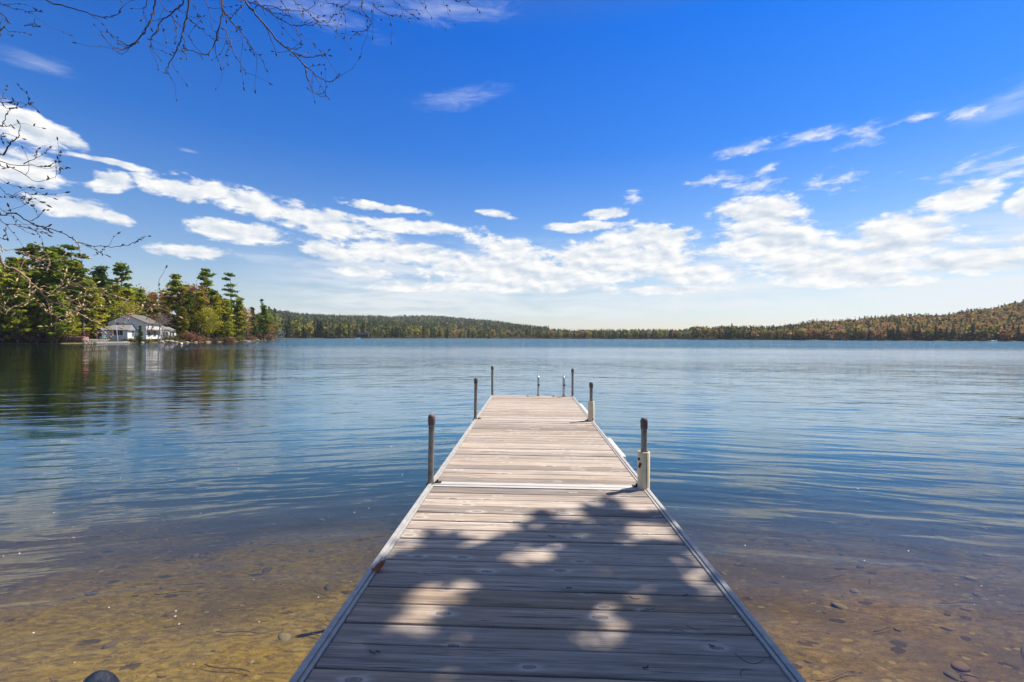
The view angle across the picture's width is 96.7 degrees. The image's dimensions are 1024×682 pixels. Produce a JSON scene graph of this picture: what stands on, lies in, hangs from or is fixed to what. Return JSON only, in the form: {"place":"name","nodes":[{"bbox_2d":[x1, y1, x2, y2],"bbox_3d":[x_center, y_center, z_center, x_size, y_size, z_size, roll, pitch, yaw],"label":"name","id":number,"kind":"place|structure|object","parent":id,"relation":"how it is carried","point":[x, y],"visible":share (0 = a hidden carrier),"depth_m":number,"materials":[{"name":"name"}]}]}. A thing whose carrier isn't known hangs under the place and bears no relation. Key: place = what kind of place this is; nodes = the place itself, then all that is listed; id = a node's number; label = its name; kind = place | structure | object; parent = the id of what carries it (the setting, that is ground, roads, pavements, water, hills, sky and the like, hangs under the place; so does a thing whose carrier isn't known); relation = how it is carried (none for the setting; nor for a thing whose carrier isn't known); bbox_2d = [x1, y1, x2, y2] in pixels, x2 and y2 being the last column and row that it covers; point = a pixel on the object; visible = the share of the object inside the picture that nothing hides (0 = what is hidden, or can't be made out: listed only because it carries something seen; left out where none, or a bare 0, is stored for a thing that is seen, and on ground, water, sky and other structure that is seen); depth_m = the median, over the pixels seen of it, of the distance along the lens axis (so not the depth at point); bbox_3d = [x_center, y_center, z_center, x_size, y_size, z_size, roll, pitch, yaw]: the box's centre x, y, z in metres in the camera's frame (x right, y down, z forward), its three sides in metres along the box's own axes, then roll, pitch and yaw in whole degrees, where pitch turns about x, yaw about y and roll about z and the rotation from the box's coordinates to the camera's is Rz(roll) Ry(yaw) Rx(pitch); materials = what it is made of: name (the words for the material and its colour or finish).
{"place":"outdoors","nodes":[
{"label":"outdoors","id":0,"kind":"place"},
{"bbox_2d":[0,319,1023,681],"bbox_3d":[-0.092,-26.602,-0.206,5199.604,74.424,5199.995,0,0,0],"label":"terrain","id":1,"kind":"structure","parent":0,"point":[722,481],"depth_m":7.06,"materials":[{"name":"liquid"}]},
{"bbox_2d":[0,307,10,337],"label":"pine tree","id":2,"kind":"object","parent":1,"relation":"on","point":[2,319],"visible":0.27,"depth_m":92.95,"materials":[{"name":"green plant"}]},
{"bbox_2d":[0,332,11,340],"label":"shrub","id":3,"kind":"object","parent":1,"relation":"on","point":[1,338],"visible":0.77,"depth_m":92.12,"materials":[{"name":"green plant"}]},
{"bbox_2d":[0,266,12,307],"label":"pine tree","id":4,"kind":"object","parent":1,"relation":"on","point":[3,296],"visible":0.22,"depth_m":98.08,"materials":[{"name":"green plant"}]},
{"bbox_2d":[8,333,27,342],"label":"shrub","id":5,"kind":"object","parent":1,"relation":"on","point":[18,338],"visible":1,"depth_m":91.78,"materials":[{"name":"green plant"}]},
{"bbox_2d":[0,257,37,304],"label":"pine tree","id":6,"kind":"object","parent":1,"relation":"on","point":[8,260],"visible":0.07,"depth_m":111.08,"materials":[{"name":"green plant"}]},
{"bbox_2d":[1,257,37,308],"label":"hemlock tree","id":7,"kind":"object","parent":1,"relation":"on","point":[20,260],"visible":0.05,"depth_m":107.17,"materials":[{"name":"green plant"}]},
{"bbox_2d":[0,263,42,338],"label":"pine tree","id":8,"kind":"object","parent":1,"relation":"on","point":[14,320],"visible":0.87,"depth_m":92.34,"materials":[{"name":"green plant"}]},
{"bbox_2d":[7,288,38,339],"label":"hemlock tree","id":9,"kind":"object","parent":1,"relation":"on","point":[20,327],"visible":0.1,"depth_m":97.45,"materials":[{"name":"green plant"}]},
{"bbox_2d":[18,297,37,336],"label":"hemlock tree","id":10,"kind":"object","parent":1,"relation":"on","point":[28,309],"visible":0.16,"depth_m":98.26,"materials":[{"name":"green plant"}]},
{"bbox_2d":[15,242,48,334],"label":"pine tree","id":11,"kind":"object","parent":1,"relation":"on","point":[31,249],"visible":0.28,"depth_m":102.75,"materials":[{"name":"green plant"}]},
{"bbox_2d":[30,304,53,338],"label":"hemlock tree","id":12,"kind":"object","parent":1,"relation":"on","point":[37,312],"visible":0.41,"depth_m":96.51,"materials":[{"name":"green plant"}]},
{"bbox_2d":[38,332,48,340],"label":"shrub","id":13,"kind":"object","parent":1,"relation":"on","point":[44,336],"visible":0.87,"depth_m":93.62,"materials":[{"name":"green plant"}]},
{"bbox_2d":[22,246,74,328],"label":"pine tree","id":14,"kind":"object","parent":1,"relation":"on","point":[53,278],"visible":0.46,"depth_m":98.90,"materials":[{"name":"green plant"}]},
{"bbox_2d":[34,285,79,339],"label":"pine tree","id":15,"kind":"object","parent":1,"relation":"on","point":[56,311],"visible":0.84,"depth_m":93.74,"materials":[{"name":"green plant"}]},
{"bbox_2d":[33,244,91,312],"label":"pine tree","id":16,"kind":"object","parent":1,"relation":"on","point":[59,249],"visible":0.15,"depth_m":105.31,"materials":[{"name":"green plant"}]},
{"bbox_2d":[59,334,71,340],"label":"shrub","id":17,"kind":"object","parent":1,"relation":"on","point":[65,338],"visible":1,"depth_m":94.20,"materials":[{"name":"green plant"}]},
{"bbox_2d":[53,295,79,332],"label":"hemlock tree","id":18,"kind":"object","parent":1,"relation":"on","point":[69,303],"visible":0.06,"depth_m":102.76,"materials":[{"name":"green plant"}]},
{"bbox_2d":[61,311,83,339],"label":"hemlock tree","id":19,"kind":"object","parent":1,"relation":"on","point":[72,331],"visible":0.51,"depth_m":97.10,"materials":[{"name":"green plant"}]},
{"bbox_2d":[56,244,90,333],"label":"pine tree","id":20,"kind":"object","parent":1,"relation":"on","point":[71,270],"visible":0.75,"depth_m":98.54,"materials":[{"name":"green plant"}]},
{"bbox_2d":[73,301,93,333],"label":"pine tree","id":21,"kind":"object","parent":1,"relation":"on","point":[79,326],"visible":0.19,"depth_m":107.62,"materials":[{"name":"green plant"}]},
{"bbox_2d":[66,264,102,333],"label":"hemlock tree","id":22,"kind":"object","parent":1,"relation":"on","point":[79,265],"visible":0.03,"depth_m":109.46,"materials":[{"name":"green plant"}]},
{"bbox_2d":[65,253,104,336],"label":"pine tree","id":23,"kind":"object","parent":1,"relation":"on","point":[87,298],"visible":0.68,"depth_m":100.77,"materials":[{"name":"green plant"}]},
{"bbox_2d":[74,279,110,338],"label":"hemlock tree","id":24,"kind":"object","parent":1,"relation":"on","point":[92,327],"visible":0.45,"depth_m":107.90,"materials":[{"name":"green plant"}]},
{"bbox_2d":[82,339,109,343],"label":"stone wall","id":25,"kind":"structure","parent":1,"relation":"on","point":[96,340],"depth_m":96.78,"materials":[{"name":"stone"}]},
{"bbox_2d":[87,290,109,336],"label":"hemlock tree","id":26,"kind":"object","parent":1,"relation":"on","point":[102,307],"visible":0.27,"depth_m":111.97,"materials":[{"name":"green plant"}]},
{"bbox_2d":[83,670,119,681],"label":"shore boulder","id":27,"kind":"object","parent":1,"relation":"on","point":[102,676],"visible":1,"depth_m":2.18,"materials":[{"name":"stone"}]},
{"bbox_2d":[87,265,116,323],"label":"spruce tree","id":28,"kind":"object","parent":1,"relation":"on","point":[100,272],"visible":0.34,"depth_m":115.53,"materials":[{"name":"green plant"}]},
{"bbox_2d":[105,286,116,319],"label":"hemlock tree","id":29,"kind":"object","parent":1,"relation":"on","point":[110,308],"visible":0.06,"depth_m":118.91,"materials":[{"name":"green plant"}]},
{"bbox_2d":[94,342,128,344],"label":"jetty","id":30,"kind":"object","parent":1,"relation":"on","point":[111,342],"visible":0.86,"depth_m":99.77,"materials":[{"name":"wood"}]},
{"bbox_2d":[105,278,118,310],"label":"pine tree","id":31,"kind":"object","parent":1,"relation":"on","point":[111,282],"visible":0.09,"depth_m":125.71,"materials":[{"name":"green plant"}]},
{"bbox_2d":[108,284,125,319],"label":"hemlock tree","id":32,"kind":"object","parent":1,"relation":"on","point":[116,288],"visible":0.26,"depth_m":121.77,"materials":[{"name":"green plant"}]},
{"bbox_2d":[106,300,138,319],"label":"broadleaf tree","id":33,"kind":"object","parent":1,"relation":"on","point":[127,309],"visible":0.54,"depth_m":117.16,"materials":[{"name":"green plant"}]},
{"bbox_2d":[109,261,141,300],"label":"pine tree","id":34,"kind":"object","parent":1,"relation":"on","point":[121,267],"visible":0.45,"depth_m":127.82,"materials":[{"name":"green plant"}]},
{"bbox_2d":[120,290,142,312],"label":"hemlock tree","id":35,"kind":"object","parent":1,"relation":"on","point":[128,294],"visible":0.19,"depth_m":127.57,"materials":[{"name":"green plant"}]},
{"bbox_2d":[95,312,175,339],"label":"lake house","id":36,"kind":"structure","parent":1,"relation":"on","point":[132,324],"depth_m":112.92,"materials":[{"name":"grey"}]},
{"bbox_2d":[113,330,122,334],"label":"window","id":37,"kind":"structure","parent":36,"relation":"in","point":[115,332],"depth_m":109.38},
{"bbox_2d":[134,325,143,342],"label":"spruce tree","id":38,"kind":"object","parent":1,"relation":"on","point":[139,337],"visible":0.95,"depth_m":105.82,"materials":[{"name":"green plant"}]},
{"bbox_2d":[122,283,159,313],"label":"broadleaf tree","id":39,"kind":"object","parent":1,"relation":"on","point":[145,294],"visible":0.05,"depth_m":137.45,"materials":[{"name":"green plant"}]},
{"bbox_2d":[132,288,153,318],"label":"pine tree","id":40,"kind":"object","parent":1,"relation":"on","point":[142,296],"visible":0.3,"depth_m":133.17,"materials":[{"name":"green plant"}]},
{"bbox_2d":[143,292,162,318],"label":"hemlock tree","id":41,"kind":"object","parent":1,"relation":"on","point":[157,308],"visible":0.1,"depth_m":141.95,"materials":[{"name":"green plant"}]},
{"bbox_2d":[144,290,171,318],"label":"broadleaf tree","id":42,"kind":"object","parent":1,"relation":"on","point":[151,297],"visible":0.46,"depth_m":138.00,"materials":[{"name":"brown plant"}]},
{"bbox_2d":[141,311,175,340],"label":"bare tree","id":43,"kind":"object","parent":1,"relation":"on","point":[163,321],"visible":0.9,"depth_m":111.73,"materials":[{"name":"grey plant"}]},
{"bbox_2d":[156,294,173,326],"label":"hemlock tree","id":44,"kind":"object","parent":1,"relation":"on","point":[167,307],"visible":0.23,"depth_m":145.43,"materials":[{"name":"green plant"}]},
{"bbox_2d":[153,274,189,333],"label":"pine tree","id":45,"kind":"object","parent":1,"relation":"on","point":[174,289],"visible":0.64,"depth_m":138.44,"materials":[{"name":"green plant"}]},
{"bbox_2d":[167,334,178,339],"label":"shrub","id":46,"kind":"object","parent":1,"relation":"on","point":[174,337],"visible":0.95,"depth_m":112.99,"materials":[{"name":"green plant"}]},
{"bbox_2d":[163,286,189,332],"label":"hemlock tree","id":47,"kind":"object","parent":1,"relation":"on","point":[179,306],"visible":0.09,"depth_m":140.26,"materials":[{"name":"green plant"}]},
{"bbox_2d":[171,307,190,339],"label":"hemlock tree","id":48,"kind":"object","parent":1,"relation":"on","point":[182,326],"visible":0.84,"depth_m":118.47,"materials":[{"name":"green plant"}]},
{"bbox_2d":[179,331,191,339],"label":"shrub","id":49,"kind":"object","parent":1,"relation":"on","point":[183,335],"visible":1,"depth_m":115.89,"materials":[{"name":"brown plant"}]},
{"bbox_2d":[175,290,200,330],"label":"pine tree","id":50,"kind":"object","parent":1,"relation":"on","point":[187,297],"visible":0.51,"depth_m":135.01,"materials":[{"name":"green plant"}]},
{"bbox_2d":[169,282,211,333],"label":"broadleaf tree","id":51,"kind":"object","parent":1,"relation":"on","point":[190,289],"visible":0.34,"depth_m":138.73,"materials":[{"name":"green plant"}]},
{"bbox_2d":[185,301,196,332],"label":"pine tree","id":52,"kind":"object","parent":1,"relation":"on","point":[191,313],"visible":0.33,"depth_m":135.48,"materials":[{"name":"green plant"}]},
{"bbox_2d":[184,331,199,341],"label":"shrub","id":53,"kind":"object","parent":1,"relation":"on","point":[192,338],"visible":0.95,"depth_m":116.81,"materials":[{"name":"brown plant"}]},
{"bbox_2d":[195,334,203,342],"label":"shrub","id":54,"kind":"object","parent":1,"relation":"on","point":[198,339],"visible":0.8,"depth_m":118.69,"materials":[{"name":"brown plant"}]},
{"bbox_2d":[186,291,213,338],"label":"hemlock tree","id":55,"kind":"object","parent":1,"relation":"on","point":[199,305],"visible":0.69,"depth_m":127.06,"materials":[{"name":"green plant"}]},
{"bbox_2d":[191,268,219,336],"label":"pine tree","id":56,"kind":"object","parent":1,"relation":"on","point":[204,275],"visible":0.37,"depth_m":146.81,"materials":[{"name":"green plant"}]},
{"bbox_2d":[193,305,227,340],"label":"broadleaf tree","id":57,"kind":"object","parent":1,"relation":"on","point":[208,313],"visible":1,"depth_m":125.42,"materials":[{"name":"green plant"}]},
{"bbox_2d":[208,295,229,338],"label":"hemlock tree","id":58,"kind":"object","parent":1,"relation":"on","point":[221,327],"visible":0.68,"depth_m":131.61,"materials":[{"name":"green plant"}]},
{"bbox_2d":[218,300,238,339],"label":"hemlock tree","id":59,"kind":"object","parent":1,"relation":"on","point":[226,317],"visible":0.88,"depth_m":133.62,"materials":[{"name":"green plant"}]},
{"bbox_2d":[226,335,235,343],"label":"shrub","id":60,"kind":"object","parent":1,"relation":"on","point":[230,339],"visible":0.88,"depth_m":131.53,"materials":[{"name":"brown plant"}]},
{"bbox_2d":[219,272,243,331],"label":"pine tree","id":61,"kind":"object","parent":1,"relation":"on","point":[231,290],"visible":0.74,"depth_m":149.56,"materials":[{"name":"green plant"}]},
{"bbox_2d":[0,0,479,338],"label":"budding tree","id":62,"kind":"object","parent":1,"relation":"on","point":[217,38],"visible":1,"depth_m":3.32,"materials":[{"name":"brown plant"}]},
{"bbox_2d":[232,297,252,336],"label":"hemlock tree","id":63,"kind":"object","parent":1,"relation":"on","point":[242,323],"visible":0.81,"depth_m":151.50,"materials":[{"name":"green plant"}]},
{"bbox_2d":[236,307,252,335],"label":"pine tree","id":64,"kind":"object","parent":1,"relation":"on","point":[245,325],"visible":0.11,"depth_m":172.00,"materials":[{"name":"green plant"}]},
{"bbox_2d":[238,308,259,337],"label":"broadleaf tree","id":65,"kind":"object","parent":1,"relation":"on","point":[247,313],"visible":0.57,"depth_m":164.91,"materials":[{"name":"green plant"}]},
{"bbox_2d":[247,306,257,336],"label":"spruce tree","id":66,"kind":"object","parent":1,"relation":"on","point":[255,328],"visible":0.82,"depth_m":179.70,"materials":[{"name":"green plant"}]},
{"bbox_2d":[255,305,274,340],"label":"pine tree","id":67,"kind":"object","parent":1,"relation":"on","point":[264,319],"visible":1,"depth_m":171.74,"materials":[{"name":"green plant"}]},
{"bbox_2d":[266,320,279,341],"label":"broadleaf tree","id":68,"kind":"object","parent":1,"relation":"on","point":[269,326],"visible":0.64,"depth_m":190.13,"materials":[{"name":"green plant"}]},
{"bbox_2d":[285,316,294,336],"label":"conifer","id":69,"kind":"object","parent":1,"relation":"on","point":[289,328],"visible":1,"depth_m":415.32,"materials":[{"name":"green plant"}]},
{"bbox_2d":[292,319,300,336],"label":"broadleaf","id":70,"kind":"object","parent":1,"relation":"on","point":[295,324],"visible":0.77,"depth_m":425.00,"materials":[{"name":"green plant"}]},
{"bbox_2d":[304,323,311,337],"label":"broadleaf","id":71,"kind":"object","parent":1,"relation":"on","point":[306,328],"visible":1,"depth_m":418.66,"materials":[{"name":"green plant"}]},
{"bbox_2d":[314,319,320,336],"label":"conifer","id":72,"kind":"object","parent":1,"relation":"on","point":[317,328],"visible":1,"depth_m":426.87,"materials":[{"name":"green plant"}]},
{"bbox_2d":[320,321,324,336],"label":"conifer","id":73,"kind":"object","parent":1,"relation":"on","point":[322,331],"visible":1,"depth_m":427.59,"materials":[{"name":"green plant"}]},
{"bbox_2d":[329,318,335,336],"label":"conifer","id":74,"kind":"object","parent":1,"relation":"on","point":[333,326],"visible":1,"depth_m":427.79,"materials":[{"name":"green plant"}]},
{"bbox_2d":[338,321,343,337],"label":"conifer","id":75,"kind":"object","parent":1,"relation":"on","point":[340,331],"visible":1,"depth_m":430.62,"materials":[{"name":"green plant"}]},
{"bbox_2d":[346,322,351,336],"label":"conifer","id":76,"kind":"object","parent":1,"relation":"on","point":[349,331],"visible":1,"depth_m":436.12,"materials":[{"name":"green plant"}]},
{"bbox_2d":[354,321,358,337],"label":"conifer","id":77,"kind":"object","parent":1,"relation":"on","point":[356,330],"visible":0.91,"depth_m":441.29,"materials":[{"name":"green plant"}]},
{"bbox_2d":[358,331,369,336],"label":"cabin","id":78,"kind":"object","parent":1,"relation":"on","point":[363,334],"visible":1,"depth_m":438.02,"materials":[{"name":"grey"}]},
{"bbox_2d":[384,323,389,337],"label":"conifer","id":79,"kind":"object","parent":1,"relation":"on","point":[386,335],"visible":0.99,"depth_m":473.05,"materials":[{"name":"green plant"}]},
{"bbox_2d":[255,299,691,337],"bbox_3d":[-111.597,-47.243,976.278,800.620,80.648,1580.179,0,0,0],"label":"forest","id":80,"kind":"object","parent":1,"relation":"on","point":[434,321],"visible":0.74,"depth_m":650.64,"materials":[{"name":"green plant"}]},
{"bbox_2d":[0,504,1023,681],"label":"bed litter","id":81,"kind":"object","parent":1,"relation":"on","point":[960,666],"visible":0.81,"depth_m":4.12,"materials":[{"name":"stone"}]},
{"bbox_2d":[700,326,708,338],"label":"broadleaf","id":82,"kind":"object","parent":1,"relation":"on","point":[706,329],"visible":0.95,"depth_m":495.16,"materials":[{"name":"green plant"}]},
{"bbox_2d":[708,326,718,338],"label":"broadleaf","id":83,"kind":"object","parent":1,"relation":"on","point":[713,330],"visible":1,"depth_m":491.17,"materials":[{"name":"green plant"}]},
{"bbox_2d":[715,326,722,338],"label":"conifer","id":84,"kind":"object","parent":1,"relation":"on","point":[719,335],"visible":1,"depth_m":493.02,"materials":[{"name":"green plant"}]},
{"bbox_2d":[730,326,740,338],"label":"broadleaf","id":85,"kind":"object","parent":1,"relation":"on","point":[735,332],"visible":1,"depth_m":484.65,"materials":[{"name":"green plant"}]},
{"bbox_2d":[811,328,818,338],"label":"broadleaf","id":86,"kind":"object","parent":1,"relation":"on","point":[814,331],"visible":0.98,"depth_m":450.31,"materials":[{"name":"brown plant"}]},
{"bbox_2d":[846,326,852,339],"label":"broadleaf","id":87,"kind":"object","parent":1,"relation":"on","point":[848,331],"visible":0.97,"depth_m":431.77,"materials":[{"name":"green plant"}]},
{"bbox_2d":[687,299,1023,339],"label":"forest","id":88,"kind":"object","parent":1,"relation":"on","point":[1009,315],"visible":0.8,"depth_m":466.18,"materials":[{"name":"green plant"}]},
{"bbox_2d":[852,327,859,339],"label":"conifer","id":89,"kind":"object","parent":1,"relation":"on","point":[855,337],"visible":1,"depth_m":427.63,"materials":[{"name":"green plant"}]},
{"bbox_2d":[868,328,876,339],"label":"broadleaf","id":90,"kind":"object","parent":1,"relation":"on","point":[872,332],"visible":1,"depth_m":420.38,"materials":[{"name":"brown plant"}]},
{"bbox_2d":[895,324,901,338],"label":"conifer","id":91,"kind":"object","parent":1,"relation":"on","point":[898,329],"visible":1,"depth_m":411.37,"materials":[{"name":"green plant"}]},
{"bbox_2d":[923,328,936,335],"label":"broadleaf","id":92,"kind":"object","parent":1,"relation":"on","point":[931,331],"visible":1,"depth_m":399.95,"materials":[{"name":"green plant"}]},
{"bbox_2d":[932,324,938,339],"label":"conifer","id":93,"kind":"object","parent":1,"relation":"on","point":[935,334],"visible":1,"depth_m":398.12,"materials":[{"name":"green plant"}]},
{"bbox_2d":[943,327,949,339],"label":"conifer","id":94,"kind":"object","parent":1,"relation":"on","point":[947,334],"visible":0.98,"depth_m":395.97,"materials":[{"name":"green plant"}]},
{"bbox_2d":[949,324,956,339],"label":"conifer","id":95,"kind":"object","parent":1,"relation":"on","point":[952,335],"visible":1,"depth_m":391.78,"materials":[{"name":"green plant"}]},
{"bbox_2d":[968,323,976,339],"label":"conifer","id":96,"kind":"object","parent":1,"relation":"on","point":[972,334],"visible":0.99,"depth_m":386.57,"materials":[{"name":"green plant"}]},
{"bbox_2d":[994,326,999,338],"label":"conifer","id":97,"kind":"object","parent":1,"relation":"on","point":[997,331],"visible":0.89,"depth_m":384.00,"materials":[{"name":"green plant"}]},
{"bbox_2d":[1014,325,1021,339],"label":"conifer","id":98,"kind":"object","parent":1,"relation":"on","point":[1018,337],"visible":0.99,"depth_m":373.22,"materials":[{"name":"green plant"}]},
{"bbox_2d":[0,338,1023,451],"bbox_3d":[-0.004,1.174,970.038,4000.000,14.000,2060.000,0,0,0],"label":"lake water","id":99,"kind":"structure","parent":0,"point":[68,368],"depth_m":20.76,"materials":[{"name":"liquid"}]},
{"bbox_2d":[289,366,806,681],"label":"dock","id":100,"kind":"object","parent":99,"relation":"in","point":[476,575],"visible":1,"depth_m":2.28,"materials":[{"name":"grey wood"}]},
{"bbox_2d":[371,560,385,572],"bbox_3d":[-0.700,1.181,2.380,0.085,0.035,0.053,-24,28,-23],"label":"dead leaf","id":101,"kind":"object","parent":100,"relation":"on","point":[378,566],"visible":1,"depth_m":2.39,"materials":[{"name":"plant"}]},
{"bbox_2d":[0,0,1023,330],"label":"sky","id":102,"kind":"structure","parent":0,"point":[568,165],"materials":[{"name":"blue"}]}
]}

